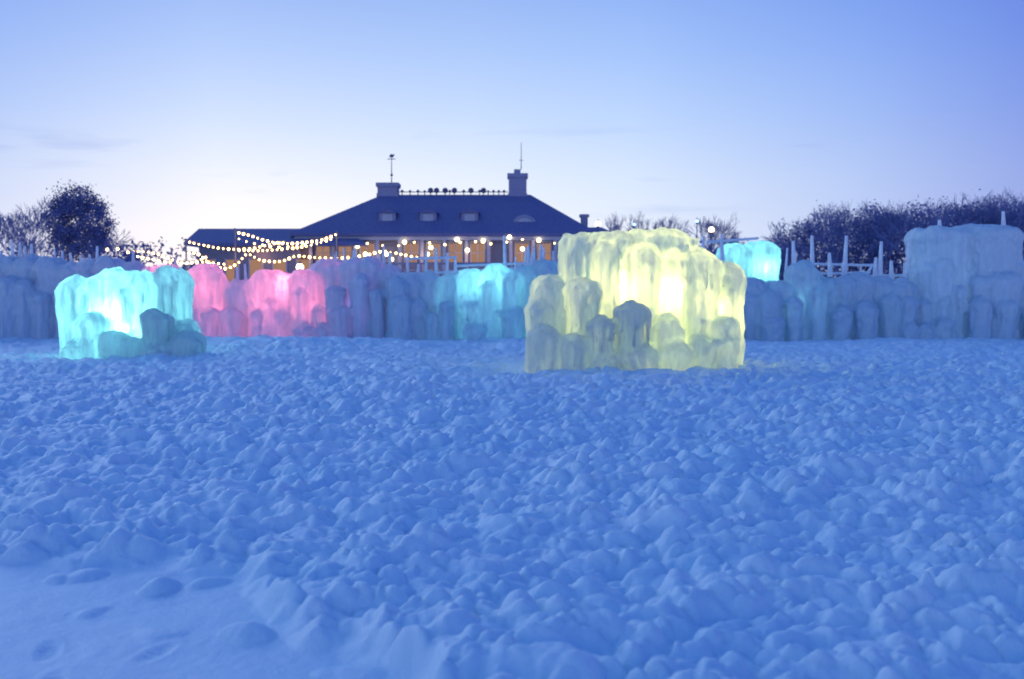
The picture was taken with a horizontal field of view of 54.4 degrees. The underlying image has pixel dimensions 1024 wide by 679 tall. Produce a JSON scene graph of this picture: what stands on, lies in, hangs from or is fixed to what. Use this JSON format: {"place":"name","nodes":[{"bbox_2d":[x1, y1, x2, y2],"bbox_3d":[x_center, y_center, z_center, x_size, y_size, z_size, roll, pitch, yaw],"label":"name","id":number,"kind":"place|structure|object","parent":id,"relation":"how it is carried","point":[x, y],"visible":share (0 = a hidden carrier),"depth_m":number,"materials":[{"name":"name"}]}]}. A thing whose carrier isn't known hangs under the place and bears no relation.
{"place":"outdoors","nodes":[
{"label":"outdoors","id":0,"kind":"place"},
{"bbox_2d":[0,335,1023,678],"bbox_3d":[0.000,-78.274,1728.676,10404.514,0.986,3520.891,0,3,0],"label":"snow ground","id":1,"kind":"structure","parent":0,"point":[292,507],"depth_m":7.31,"materials":[{"name":"white snow"}]},
{"bbox_2d":[0,218,47,256],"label":"bare tree","id":2,"kind":"object","parent":1,"relation":"on","point":[24,243],"visible":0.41,"depth_m":75.70,"materials":[{"name":"brown plant"}]},
{"bbox_2d":[0,205,56,256],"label":"bare tree","id":3,"kind":"object","parent":1,"relation":"on","point":[50,252],"visible":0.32,"depth_m":84.35,"materials":[{"name":"brown plant"}]},
{"bbox_2d":[0,196,75,255],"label":"bare tree","id":4,"kind":"object","parent":1,"relation":"on","point":[9,220],"visible":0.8,"depth_m":70.86,"materials":[{"name":"brown plant"}]},
{"bbox_2d":[35,179,119,261],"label":"oak tree","id":5,"kind":"object","parent":1,"relation":"on","point":[61,206],"visible":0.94,"depth_m":68.78,"materials":[{"name":"brown plant"}]},
{"bbox_2d":[77,223,141,260],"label":"bare tree","id":6,"kind":"object","parent":1,"relation":"on","point":[117,243],"visible":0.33,"depth_m":74.61,"materials":[{"name":"brown plant"}]},
{"bbox_2d":[54,265,206,359],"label":"ice tower","id":7,"kind":"structure","parent":1,"relation":"on","point":[107,313],"depth_m":25.16,"materials":[{"name":"teal ice"}]},
{"bbox_2d":[296,261,303,268],"bbox_3d":[-11.055,-2.387,51.945,0.390,3.365,0.371,0,3,0],"label":"street lamp","id":8,"kind":"object","parent":1,"relation":"on","point":[299,265],"visible":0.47,"depth_m":51.75,"materials":[{"name":"glass"}]},
{"bbox_2d":[184,153,610,281],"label":"clubhouse","id":9,"kind":"structure","parent":1,"relation":"on","point":[388,215],"depth_m":80.64,"materials":[{"name":"stone"}]},
{"bbox_2d":[99,228,554,277],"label":"string lights","id":10,"kind":"object","parent":9,"relation":"attached to","point":[253,249],"visible":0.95,"depth_m":57.95,"materials":[{"name":"glass"}]},
{"bbox_2d":[202,244,549,281],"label":"windows","id":11,"kind":"structure","parent":9,"relation":"in","point":[255,265],"depth_m":80.61,"materials":[{"name":"glass"}]},
{"bbox_2d":[386,263,510,275],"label":"terrace fence","id":12,"kind":"object","parent":1,"relation":"on","point":[415,264],"visible":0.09,"depth_m":65.78,"materials":[{"name":"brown wood"}]},
{"bbox_2d":[2,231,904,276],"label":"distant tree line","id":13,"kind":"object","parent":1,"relation":"on","point":[145,254],"visible":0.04,"depth_m":182.28,"materials":[{"name":"brown plant"}]},
{"bbox_2d":[0,211,1005,280],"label":"pole scaffolding","id":14,"kind":"object","parent":1,"relation":"on","point":[844,264],"visible":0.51,"depth_m":36.66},
{"bbox_2d":[0,223,1023,341],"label":"ice shell","id":15,"kind":"object","parent":1,"relation":"on","point":[965,280],"visible":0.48,"depth_m":35.50},
{"bbox_2d":[595,220,600,231],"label":"street lamp","id":16,"kind":"object","parent":1,"relation":"on","point":[597,223],"visible":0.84,"depth_m":73.58,"materials":[{"name":"glass"}]},
{"bbox_2d":[605,213,647,230],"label":"bare tree","id":17,"kind":"object","parent":1,"relation":"on","point":[614,227],"visible":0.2,"depth_m":108.56,"materials":[{"name":"brown plant"}]},
{"bbox_2d":[524,227,746,373],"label":"ice tower","id":18,"kind":"structure","parent":1,"relation":"on","point":[660,298],"depth_m":21.56,"materials":[{"name":"yellow ice"}]},
{"bbox_2d":[628,211,691,235],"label":"bare tree","id":19,"kind":"object","parent":1,"relation":"on","point":[662,223],"visible":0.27,"depth_m":109.63,"materials":[{"name":"brown plant"}]},
{"bbox_2d":[709,225,713,252],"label":"street lamp","id":20,"kind":"object","parent":1,"relation":"on","point":[711,229],"visible":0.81,"depth_m":69.63,"materials":[{"name":"glass"}]},
{"bbox_2d":[684,211,743,252],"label":"bare tree","id":21,"kind":"object","parent":1,"relation":"on","point":[708,225],"visible":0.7,"depth_m":113.47,"materials":[{"name":"brown plant"}]},
{"bbox_2d":[705,231,740,254],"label":"bare tree","id":22,"kind":"object","parent":1,"relation":"on","point":[733,236],"visible":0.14,"depth_m":108.06,"materials":[{"name":"brown plant"}]},
{"bbox_2d":[715,240,780,281],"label":"ice tower","id":23,"kind":"structure","parent":1,"relation":"on","point":[760,259],"depth_m":39.02,"materials":[{"name":"teal ice"}]},
{"bbox_2d":[742,187,1023,279],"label":"woodland","id":24,"kind":"object","parent":1,"relation":"on","point":[881,226],"visible":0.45,"depth_m":92.12,"materials":[{"name":"brown plant"}]},
{"bbox_2d":[0,0,1023,276],"label":"sky","id":25,"kind":"structure","parent":0,"point":[191,115],"materials":[{"name":"blue"}]}
]}

